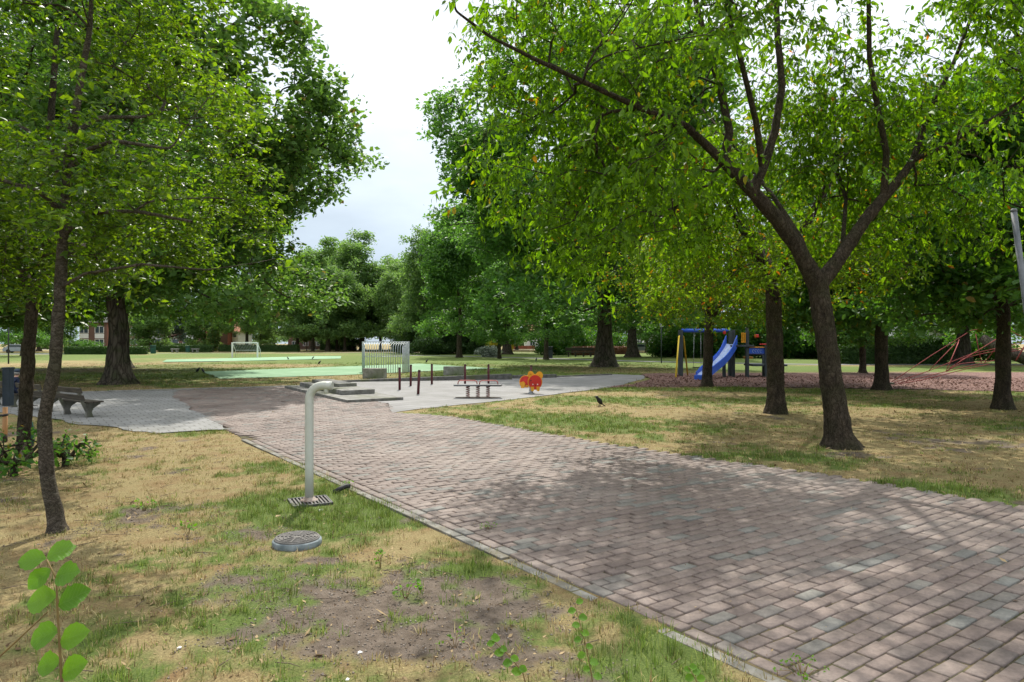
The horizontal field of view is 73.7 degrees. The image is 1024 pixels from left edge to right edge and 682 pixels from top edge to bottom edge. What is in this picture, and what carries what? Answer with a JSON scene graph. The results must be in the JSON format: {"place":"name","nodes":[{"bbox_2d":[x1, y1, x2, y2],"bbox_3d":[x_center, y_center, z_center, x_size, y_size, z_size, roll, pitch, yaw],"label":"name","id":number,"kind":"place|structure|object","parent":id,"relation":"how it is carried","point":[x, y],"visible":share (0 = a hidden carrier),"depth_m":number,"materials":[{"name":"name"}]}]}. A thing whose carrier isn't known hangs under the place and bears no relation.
{"place":"outdoors","nodes":[
{"label":"outdoors","id":0,"kind":"place"},
{"bbox_2d":[79,317,129,345],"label":"brick house","id":1,"kind":"structure","parent":0,"point":[99,333],"depth_m":150.00,"materials":[{"name":"stone"}]},
{"bbox_2d":[0,390,222,432],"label":"slab paving","id":2,"kind":"structure","parent":0,"point":[163,411],"depth_m":17.56,"materials":[{"name":"grey concrete"}]},
{"bbox_2d":[15,383,58,410],"bbox_3d":[-12.541,1.478,18.075,1.560,0.720,0.535,0,0,35],"label":"park bench","id":3,"kind":"object","parent":2,"relation":"on","point":[37,394],"visible":0.38,"depth_m":17.72,"materials":[{"name":"grey wood"}]},
{"bbox_2d":[55,386,103,416],"bbox_3d":[-10.696,1.475,16.793,1.560,0.720,0.535,0,0,35],"label":"park bench","id":4,"kind":"object","parent":2,"relation":"on","point":[67,401],"visible":0.88,"depth_m":16.54,"materials":[{"name":"grey wood"}]},
{"bbox_2d":[163,356,340,361],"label":"mat paving","id":5,"kind":"structure","parent":0,"point":[258,358],"depth_m":71.80,"materials":[{"name":"green rubber"}]},
{"bbox_2d":[205,364,492,378],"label":"green mat paving","id":6,"kind":"structure","parent":0,"point":[325,371],"depth_m":42.17,"materials":[{"name":"green rubber"}]},
{"bbox_2d":[362,341,409,372],"bbox_3d":[-7.670,0.981,41.139,2.870,1.910,1.046,0,0,-3],"label":"bar goal","id":7,"kind":"object","parent":6,"relation":"on","point":[405,356],"visible":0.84,"depth_m":40.79,"materials":[{"name":"metal"}]},
{"bbox_2d":[362,368,386,378],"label":"concrete block","id":8,"kind":"structure","parent":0,"point":[375,373],"depth_m":34.23,"materials":[{"name":"grey concrete"}]},
{"bbox_2d":[353,374,643,411],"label":"plaza paving","id":9,"kind":"structure","parent":0,"point":[440,393],"depth_m":26.16,"materials":[{"name":"grey concrete"}]},
{"bbox_2d":[285,379,402,402],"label":"concrete steps","id":10,"kind":"structure","parent":9,"relation":"on","point":[346,391],"depth_m":22.60,"materials":[{"name":"grey concrete"}]},
{"bbox_2d":[455,397,500,397],"bbox_3d":[-1.115,1.852,22.293,1.489,0.028,0.560,0,0,0],"label":"dirt patch","id":11,"kind":"object","parent":9,"relation":"on","point":[477,397],"visible":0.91,"depth_m":22.21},
{"bbox_2d":[454,380,501,396],"bbox_3d":[-1.110,1.558,22.293,1.550,0.566,0.420,0,0,4],"label":"bench","id":12,"kind":"object","parent":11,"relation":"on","point":[477,385],"visible":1,"depth_m":22.23,"materials":[{"name":"grey metal"}]},
{"bbox_2d":[519,371,542,393],"bbox_3d":[0.679,1.459,24.165,0.809,0.803,0.500,0,0,28],"label":"spring rocker","id":13,"kind":"object","parent":9,"relation":"on","point":[531,380],"visible":1,"depth_m":24.03,"materials":[{"name":"plastic"}]},
{"bbox_2d":[0,344,1023,681],"bbox_3d":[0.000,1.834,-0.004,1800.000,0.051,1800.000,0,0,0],"label":"ground","id":14,"kind":"structure","parent":0,"point":[548,644],"depth_m":6.23,"materials":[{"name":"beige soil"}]},
{"bbox_2d":[0,407,8,442],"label":"tree stake","id":15,"kind":"object","parent":14,"relation":"on","point":[4,415],"visible":0.72,"depth_m":12.40,"materials":[{"name":"orange wood"}]},
{"bbox_2d":[1,367,14,405],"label":"litter bin","id":16,"kind":"object","parent":14,"relation":"on","point":[7,386],"visible":1,"depth_m":12.54,"materials":[{"name":"grey metal"}]},
{"bbox_2d":[0,319,49,355],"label":"park tree","id":17,"kind":"object","parent":14,"relation":"on","point":[42,337],"visible":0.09,"depth_m":91.24,"materials":[{"name":"green plant"}]},
{"bbox_2d":[0,295,65,332],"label":"oak tree","id":18,"kind":"object","parent":14,"relation":"on","point":[17,323],"visible":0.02,"depth_m":42.10,"materials":[{"name":"green plant"}]},
{"bbox_2d":[0,425,85,481],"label":"shrub","id":19,"kind":"object","parent":14,"relation":"on","point":[7,460],"visible":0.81,"depth_m":9.20,"materials":[{"name":"green plant"}]},
{"bbox_2d":[0,540,91,681],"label":"sapling","id":20,"kind":"object","parent":14,"relation":"on","point":[43,596],"visible":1,"depth_m":1.25,"materials":[{"name":"green plant"}]},
{"bbox_2d":[36,320,84,348],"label":"park tree","id":21,"kind":"object","parent":14,"relation":"on","point":[72,331],"visible":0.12,"depth_m":116.71,"materials":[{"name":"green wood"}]},
{"bbox_2d":[22,429,102,467],"bbox_3d":[-6.573,1.578,9.983,0.957,0.586,1.070,0,0,0],"label":"shrub","id":22,"kind":"object","parent":14,"relation":"on","point":[65,462],"visible":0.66,"depth_m":10.05,"materials":[{"name":"green plant"}]},
{"bbox_2d":[63,345,149,354],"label":"hedge","id":23,"kind":"object","parent":14,"relation":"on","point":[102,350],"visible":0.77,"depth_m":103.00,"materials":[{"name":"green plant"}]},
{"bbox_2d":[0,0,226,464],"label":"broadleaf tree","id":24,"kind":"object","parent":14,"relation":"on","point":[26,383],"visible":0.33,"depth_m":10.61,"materials":[{"name":"green plant"}]},
{"bbox_2d":[0,10,301,367],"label":"oak tree","id":25,"kind":"object","parent":14,"relation":"on","point":[172,311],"visible":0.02,"depth_m":45.91,"materials":[{"name":"green plant"}]},
{"bbox_2d":[0,0,304,533],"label":"broadleaf tree","id":26,"kind":"object","parent":14,"relation":"on","point":[70,181],"visible":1,"depth_m":6.86,"materials":[{"name":"green plant"}]},
{"bbox_2d":[128,300,176,351],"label":"park tree","id":27,"kind":"object","parent":14,"relation":"on","point":[144,333],"visible":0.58,"depth_m":131.04,"materials":[{"name":"green plant"}]},
{"bbox_2d":[132,300,190,343],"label":"tree","id":28,"kind":"object","parent":14,"relation":"on","point":[178,331],"visible":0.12,"depth_m":143.66,"materials":[{"name":"green plant"}]},
{"bbox_2d":[60,385,289,392],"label":"lawn kerb","id":29,"kind":"structure","parent":14,"relation":"on","point":[178,389],"depth_m":26.02,"materials":[{"name":"concrete"}]},
{"bbox_2d":[157,344,213,351],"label":"hedge","id":30,"kind":"object","parent":14,"relation":"on","point":[182,348],"visible":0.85,"depth_m":127.20,"materials":[{"name":"green plant"}]},
{"bbox_2d":[0,0,389,384],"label":"oak tree","id":31,"kind":"object","parent":14,"relation":"on","point":[313,140],"visible":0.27,"depth_m":28.49,"materials":[{"name":"green plant"}]},
{"bbox_2d":[183,303,223,344],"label":"park tree","id":32,"kind":"object","parent":14,"relation":"on","point":[197,332],"visible":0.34,"depth_m":138.34,"materials":[{"name":"green plant"}]},
{"bbox_2d":[205,327,220,351],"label":"column cypress","id":33,"kind":"object","parent":14,"relation":"on","point":[213,338],"depth_m":134.49,"materials":[{"name":"green plant"}]},
{"bbox_2d":[232,326,251,345],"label":"brick house","id":34,"kind":"structure","parent":14,"relation":"on","point":[237,337],"depth_m":151.23,"materials":[{"name":"beige paint"}]},
{"bbox_2d":[213,226,281,345],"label":"oak tree","id":35,"kind":"object","parent":14,"relation":"on","point":[247,328],"visible":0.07,"depth_m":133.75,"materials":[{"name":"green plant"}]},
{"bbox_2d":[218,344,299,351],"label":"hedge","id":36,"kind":"object","parent":14,"relation":"on","point":[271,348],"visible":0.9,"depth_m":133.07,"materials":[{"name":"green plant"}]},
{"bbox_2d":[252,318,276,345],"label":"park tree","id":37,"kind":"object","parent":14,"relation":"on","point":[261,339],"visible":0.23,"depth_m":189.22,"materials":[{"name":"green plant"}]},
{"bbox_2d":[260,256,302,344],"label":"park tree","id":38,"kind":"object","parent":14,"relation":"on","point":[274,331],"visible":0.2,"depth_m":140.62,"materials":[{"name":"green plant"}]},
{"bbox_2d":[272,530,321,550],"bbox_3d":[-1.935,1.819,6.146,0.430,0.128,0.430,0,0,0],"label":"well cover","id":39,"kind":"object","parent":14,"relation":"on","point":[300,540],"visible":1,"depth_m":6.04,"materials":[{"name":"grey metal"}]},
{"bbox_2d":[277,245,331,348],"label":"park tree","id":40,"kind":"object","parent":14,"relation":"on","point":[284,339],"visible":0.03,"depth_m":174.73,"materials":[{"name":"green plant"}]},
{"bbox_2d":[287,495,332,507],"bbox_3d":[-2.296,1.835,7.760,0.440,0.052,0.420,0,0,-26],"label":"drain grate","id":41,"kind":"object","parent":14,"relation":"on","point":[324,500],"visible":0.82,"depth_m":7.71,"materials":[{"name":"metal"}]},
{"bbox_2d":[300,381,333,501],"bbox_3d":[-2.223,1.137,7.781,0.376,1.358,0.200,0,0,0],"label":"drinking fountain","id":42,"kind":"object","parent":41,"relation":"on","point":[325,386],"visible":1,"depth_m":7.74,"materials":[{"name":"beige paint"}]},
{"bbox_2d":[288,282,338,350],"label":"park tree","id":43,"kind":"object","parent":14,"relation":"on","point":[296,334],"visible":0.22,"depth_m":136.05,"materials":[{"name":"green plant"}]},
{"bbox_2d":[0,455,654,681],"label":"soil crumbs","id":44,"kind":"object","parent":14,"relation":"on","point":[375,626],"visible":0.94,"depth_m":4.71,"materials":[{"name":"brown soil"}]},
{"bbox_2d":[282,235,374,351],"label":"park tree","id":45,"kind":"object","parent":14,"relation":"on","point":[320,256],"visible":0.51,"depth_m":134.20,"materials":[{"name":"green plant"}]},
{"bbox_2d":[311,260,364,350],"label":"park tree","id":46,"kind":"object","parent":14,"relation":"on","point":[338,266],"visible":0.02,"depth_m":141.33,"materials":[{"name":"green plant"}]},
{"bbox_2d":[0,482,678,671],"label":"fallen twigs","id":47,"kind":"object","parent":14,"relation":"on","point":[278,588],"visible":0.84,"depth_m":5.05,"materials":[{"name":"brown wood"}]},
{"bbox_2d":[313,272,372,351],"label":"park tree","id":48,"kind":"object","parent":14,"relation":"on","point":[333,334],"visible":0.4,"depth_m":135.38,"materials":[{"name":"green plant"}]},
{"bbox_2d":[323,227,405,350],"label":"park tree","id":49,"kind":"object","parent":14,"relation":"on","point":[350,248],"visible":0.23,"depth_m":144.93,"materials":[{"name":"green plant"}]},
{"bbox_2d":[241,439,509,559],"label":"path kerb","id":50,"kind":"structure","parent":14,"relation":"on","point":[459,537],"depth_m":6.97,"materials":[{"name":"concrete"}]},
{"bbox_2d":[362,264,396,350],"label":"park tree","id":51,"kind":"object","parent":14,"relation":"on","point":[372,309],"visible":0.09,"depth_m":146.43,"materials":[{"name":"green plant"}]},
{"bbox_2d":[365,252,418,342],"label":"park tree","id":52,"kind":"object","parent":14,"relation":"on","point":[400,260],"visible":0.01,"depth_m":166.45,"materials":[{"name":"green plant"}]},
{"bbox_2d":[367,261,417,339],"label":"park tree","id":53,"kind":"object","parent":14,"relation":"on","point":[389,301],"visible":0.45,"depth_m":135.37,"materials":[{"name":"green plant"}]},
{"bbox_2d":[389,330,421,352],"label":"shrub","id":54,"kind":"object","parent":14,"relation":"on","point":[408,336],"visible":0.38,"depth_m":113.99,"materials":[{"name":"green plant"}]},
{"bbox_2d":[0,362,820,392],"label":"field grass","id":55,"kind":"structure","parent":14,"relation":"on","point":[236,364],"depth_m":38.47,"materials":[{"name":"green plant"}]},
{"bbox_2d":[385,223,449,335],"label":"park tree","id":56,"kind":"object","parent":14,"relation":"on","point":[413,299],"visible":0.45,"depth_m":112.09,"materials":[{"name":"green plant"}]},
{"bbox_2d":[340,374,511,381],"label":"wall","id":57,"kind":"structure","parent":14,"relation":"on","point":[484,377],"depth_m":32.42,"materials":[{"name":"concrete"}]},
{"bbox_2d":[410,335,447,354],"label":"shrub","id":58,"kind":"object","parent":14,"relation":"on","point":[433,346],"visible":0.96,"depth_m":100.07,"materials":[{"name":"green plant"}]},
{"bbox_2d":[422,334,456,353],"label":"shrub","id":59,"kind":"object","parent":14,"relation":"on","point":[449,341],"visible":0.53,"depth_m":103.94,"materials":[{"name":"green plant"}]},
{"bbox_2d":[443,366,463,375],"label":"concrete block","id":60,"kind":"structure","parent":14,"relation":"on","point":[453,370],"depth_m":37.56,"materials":[{"name":"grey concrete"}]},
{"bbox_2d":[412,220,500,357],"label":"park tree","id":61,"kind":"object","parent":14,"relation":"on","point":[443,279],"visible":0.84,"depth_m":80.16,"materials":[{"name":"green plant"}]},
{"bbox_2d":[417,199,512,353],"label":"park tree","id":62,"kind":"object","parent":14,"relation":"on","point":[438,313],"visible":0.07,"depth_m":105.20,"materials":[{"name":"green plant"}]},
{"bbox_2d":[456,335,485,354],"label":"shrub","id":63,"kind":"object","parent":14,"relation":"on","point":[470,348],"visible":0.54,"depth_m":103.57,"materials":[{"name":"green plant"}]},
{"bbox_2d":[473,345,502,356],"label":"shrub","id":64,"kind":"object","parent":14,"relation":"on","point":[487,351],"visible":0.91,"depth_m":85.57,"materials":[{"name":"green plant"}]},
{"bbox_2d":[468,260,526,358],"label":"park tree","id":65,"kind":"object","parent":14,"relation":"on","point":[497,333],"visible":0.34,"depth_m":76.23,"materials":[{"name":"green plant"}]},
{"bbox_2d":[432,200,565,353],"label":"oak tree","id":66,"kind":"object","parent":14,"relation":"on","point":[507,349],"visible":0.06,"depth_m":102.93,"materials":[{"name":"green plant"}]},
{"bbox_2d":[487,633,526,681],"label":"sapling","id":67,"kind":"object","parent":14,"relation":"on","point":[507,662],"visible":1,"depth_m":2.30,"materials":[{"name":"green plant"}]},
{"bbox_2d":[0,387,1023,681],"bbox_3d":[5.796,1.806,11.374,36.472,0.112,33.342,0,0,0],"label":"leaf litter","id":68,"kind":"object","parent":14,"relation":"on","point":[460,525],"visible":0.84,"depth_m":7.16,"materials":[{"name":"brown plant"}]},
{"bbox_2d":[502,250,585,359],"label":"park tree","id":69,"kind":"object","parent":14,"relation":"on","point":[565,333],"visible":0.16,"depth_m":71.00,"materials":[{"name":"green plant"}]},
{"bbox_2d":[532,330,575,354],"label":"shrub","id":70,"kind":"object","parent":14,"relation":"on","point":[559,346],"visible":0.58,"depth_m":97.68,"materials":[{"name":"green plant"}]},
{"bbox_2d":[561,323,595,353],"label":"shrub","id":71,"kind":"object","parent":14,"relation":"on","point":[582,339],"visible":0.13,"depth_m":102.92,"materials":[{"name":"green plant"}]},
{"bbox_2d":[568,598,601,681],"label":"sapling","id":72,"kind":"object","parent":14,"relation":"on","point":[577,639],"visible":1,"depth_m":2.50,"materials":[{"name":"green plant"}]},
{"bbox_2d":[415,0,788,366],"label":"oak tree","id":73,"kind":"object","parent":14,"relation":"on","point":[530,293],"visible":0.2,"depth_m":47.22,"materials":[{"name":"green plant"}]},
{"bbox_2d":[612,331,637,346],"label":"shrub","id":74,"kind":"object","parent":14,"relation":"on","point":[618,340],"visible":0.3,"depth_m":113.80,"materials":[{"name":"green plant"}]},
{"bbox_2d":[541,203,725,356],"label":"oak tree","id":75,"kind":"object","parent":14,"relation":"on","point":[632,349],"visible":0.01,"depth_m":83.64,"materials":[{"name":"green plant"}]},
{"bbox_2d":[503,559,785,681],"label":"buried kerb","id":76,"kind":"structure","parent":14,"relation":"on","point":[754,671],"depth_m":4.14,"materials":[{"name":"concrete"}]},
{"bbox_2d":[623,315,667,352],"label":"park tree","id":77,"kind":"object","parent":14,"relation":"on","point":[644,336],"visible":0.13,"depth_m":121.16,"materials":[{"name":"green plant"}]},
{"bbox_2d":[644,333,676,356],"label":"shrub","id":78,"kind":"object","parent":14,"relation":"on","point":[654,348],"visible":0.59,"depth_m":84.93,"materials":[{"name":"green plant"}]},
{"bbox_2d":[659,323,699,356],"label":"shrub","id":79,"kind":"object","parent":14,"relation":"on","point":[674,338],"visible":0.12,"depth_m":84.49,"materials":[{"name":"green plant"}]},
{"bbox_2d":[684,663,705,681],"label":"sapling","id":80,"kind":"object","parent":14,"relation":"on","point":[695,671],"visible":1,"depth_m":2.60,"materials":[{"name":"green plant"}]},
{"bbox_2d":[675,319,742,357],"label":"shrub","id":81,"kind":"object","parent":14,"relation":"on","point":[694,346],"visible":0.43,"depth_m":81.06,"materials":[{"name":"green plant"}]},
{"bbox_2d":[595,211,828,386],"bbox_3d":[8.349,-1.686,27.814,9.590,7.250,8.606,0,0,41],"label":"cherry tree","id":82,"kind":"object","parent":14,"relation":"on","point":[709,322],"visible":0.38,"depth_m":26.85,"materials":[{"name":"green plant"}]},
{"bbox_2d":[410,355,1022,364],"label":"asphalt footpath","id":83,"kind":"structure","parent":14,"relation":"on","point":[740,363],"depth_m":61.07,"materials":[{"name":"grey asphalt"}]},
{"bbox_2d":[429,0,1023,450],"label":"cherry tree","id":84,"kind":"object","parent":14,"relation":"on","point":[633,186],"visible":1,"depth_m":11.66,"materials":[{"name":"green plant"}]},
{"bbox_2d":[699,316,765,357],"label":"shrub","id":85,"kind":"object","parent":14,"relation":"on","point":[740,326],"visible":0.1,"depth_m":79.78,"materials":[{"name":"green plant"}]},
{"bbox_2d":[726,308,799,357],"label":"shrub","id":86,"kind":"object","parent":14,"relation":"on","point":[750,341],"visible":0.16,"depth_m":78.73,"materials":[{"name":"green plant"}]},
{"bbox_2d":[749,311,815,358],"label":"shrub","id":87,"kind":"object","parent":14,"relation":"on","point":[762,338],"visible":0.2,"depth_m":76.71,"materials":[{"name":"green plant"}]},
{"bbox_2d":[627,86,958,414],"bbox_3d":[6.512,-2.126,17.471,8.194,8.084,8.082,0,0,0],"label":"cherry tree","id":88,"kind":"object","parent":14,"relation":"on","point":[773,279],"visible":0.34,"depth_m":17.10,"materials":[{"name":"green plant"}]},
{"bbox_2d":[783,318,814,358],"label":"shrub","id":89,"kind":"object","parent":14,"relation":"on","point":[792,336],"visible":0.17,"depth_m":76.51,"materials":[{"name":"green plant"}]},
{"bbox_2d":[793,323,856,358],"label":"shrub","id":90,"kind":"object","parent":14,"relation":"on","point":[813,355],"visible":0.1,"depth_m":74.95,"materials":[{"name":"green plant"}]},
{"bbox_2d":[800,302,931,372],"bbox_3d":[20.700,-1.857,40.056,7.670,7.684,6.635,0,0,33],"label":"maple tree","id":91,"kind":"object","parent":14,"relation":"on","point":[844,338],"visible":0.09,"depth_m":38.58,"materials":[{"name":"green plant"}]},
{"bbox_2d":[760,104,1022,390],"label":"maple tree","id":92,"kind":"object","parent":14,"relation":"on","point":[881,381],"visible":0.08,"depth_m":25.70,"materials":[{"name":"green plant"}]},
{"bbox_2d":[838,343,951,363],"bbox_3d":[31.974,1.125,57.387,9.341,2.004,2.141,0,0,0],"label":"hedge","id":93,"kind":"object","parent":14,"relation":"on","point":[905,354],"visible":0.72,"depth_m":56.69,"materials":[{"name":"green plant"}]},
{"bbox_2d":[866,335,955,359],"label":"hedge","id":94,"kind":"object","parent":14,"relation":"on","point":[936,340],"visible":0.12,"depth_m":72.06,"materials":[{"name":"green plant"}]},
{"bbox_2d":[819,43,1023,409],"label":"maple tree","id":95,"kind":"object","parent":14,"relation":"on","point":[974,288],"visible":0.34,"depth_m":18.19,"materials":[{"name":"green plant"}]},
{"bbox_2d":[846,80,1022,363],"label":"oak tree","id":96,"kind":"object","parent":14,"relation":"on","point":[963,348],"visible":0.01,"depth_m":57.11,"materials":[{"name":"green plant"}]},
{"bbox_2d":[940,322,1021,360],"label":"shrub","id":97,"kind":"object","parent":14,"relation":"on","point":[974,345],"visible":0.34,"depth_m":68.11,"materials":[{"name":"green plant"}]},
{"bbox_2d":[979,334,1023,364],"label":"leaning log","id":98,"kind":"object","parent":14,"relation":"on","point":[985,339],"visible":0.63,"depth_m":45.01,"materials":[{"name":"brown wood"}]},
{"bbox_2d":[1010,208,1023,310],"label":"lamp post","id":99,"kind":"object","parent":14,"relation":"on","point":[1017,238],"visible":1,"depth_m":8.98,"materials":[{"name":"grey metal"}]},
{"bbox_2d":[0,0,1023,343],"label":"sky","id":100,"kind":"structure","parent":0,"point":[395,53],"materials":[{"name":"white"}]},
{"bbox_2d":[172,387,1023,681],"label":"brick path","id":101,"kind":"structure","parent":0,"point":[562,505],"depth_m":6.50,"materials":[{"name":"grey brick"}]},
{"bbox_2d":[773,653,829,681],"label":"seedling","id":102,"kind":"object","parent":101,"relation":"on","point":[797,673],"visible":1,"depth_m":3.72,"materials":[{"name":"green plant"}]},
{"bbox_2d":[414,386,1023,504],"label":"lawn grass","id":103,"kind":"structure","parent":0,"point":[960,487],"depth_m":15.10,"materials":[{"name":"green plant"}]},
{"bbox_2d":[611,372,1023,390],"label":"wood chip ground","id":104,"kind":"structure","parent":0,"point":[1016,375],"depth_m":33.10,"materials":[{"name":"brown wood"}]},
{"bbox_2d":[675,329,732,376],"bbox_3d":[9.802,0.642,36.718,3.575,2.611,1.938,0,0,-19],"label":"swing set","id":105,"kind":"object","parent":104,"relation":"on","point":[679,357],"visible":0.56,"depth_m":36.65,"materials":[{"name":"blue metal"}]},
{"bbox_2d":[694,328,787,379],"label":"play tower","id":106,"kind":"structure","parent":104,"relation":"on","point":[724,354],"depth_m":35.17,"materials":[{"name":"blue plastic"}]},
{"bbox_2d":[890,329,1023,384],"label":"climbing net","id":107,"kind":"object","parent":104,"relation":"on","point":[891,383],"visible":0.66,"depth_m":30.93,"materials":[{"name":"fabric"}]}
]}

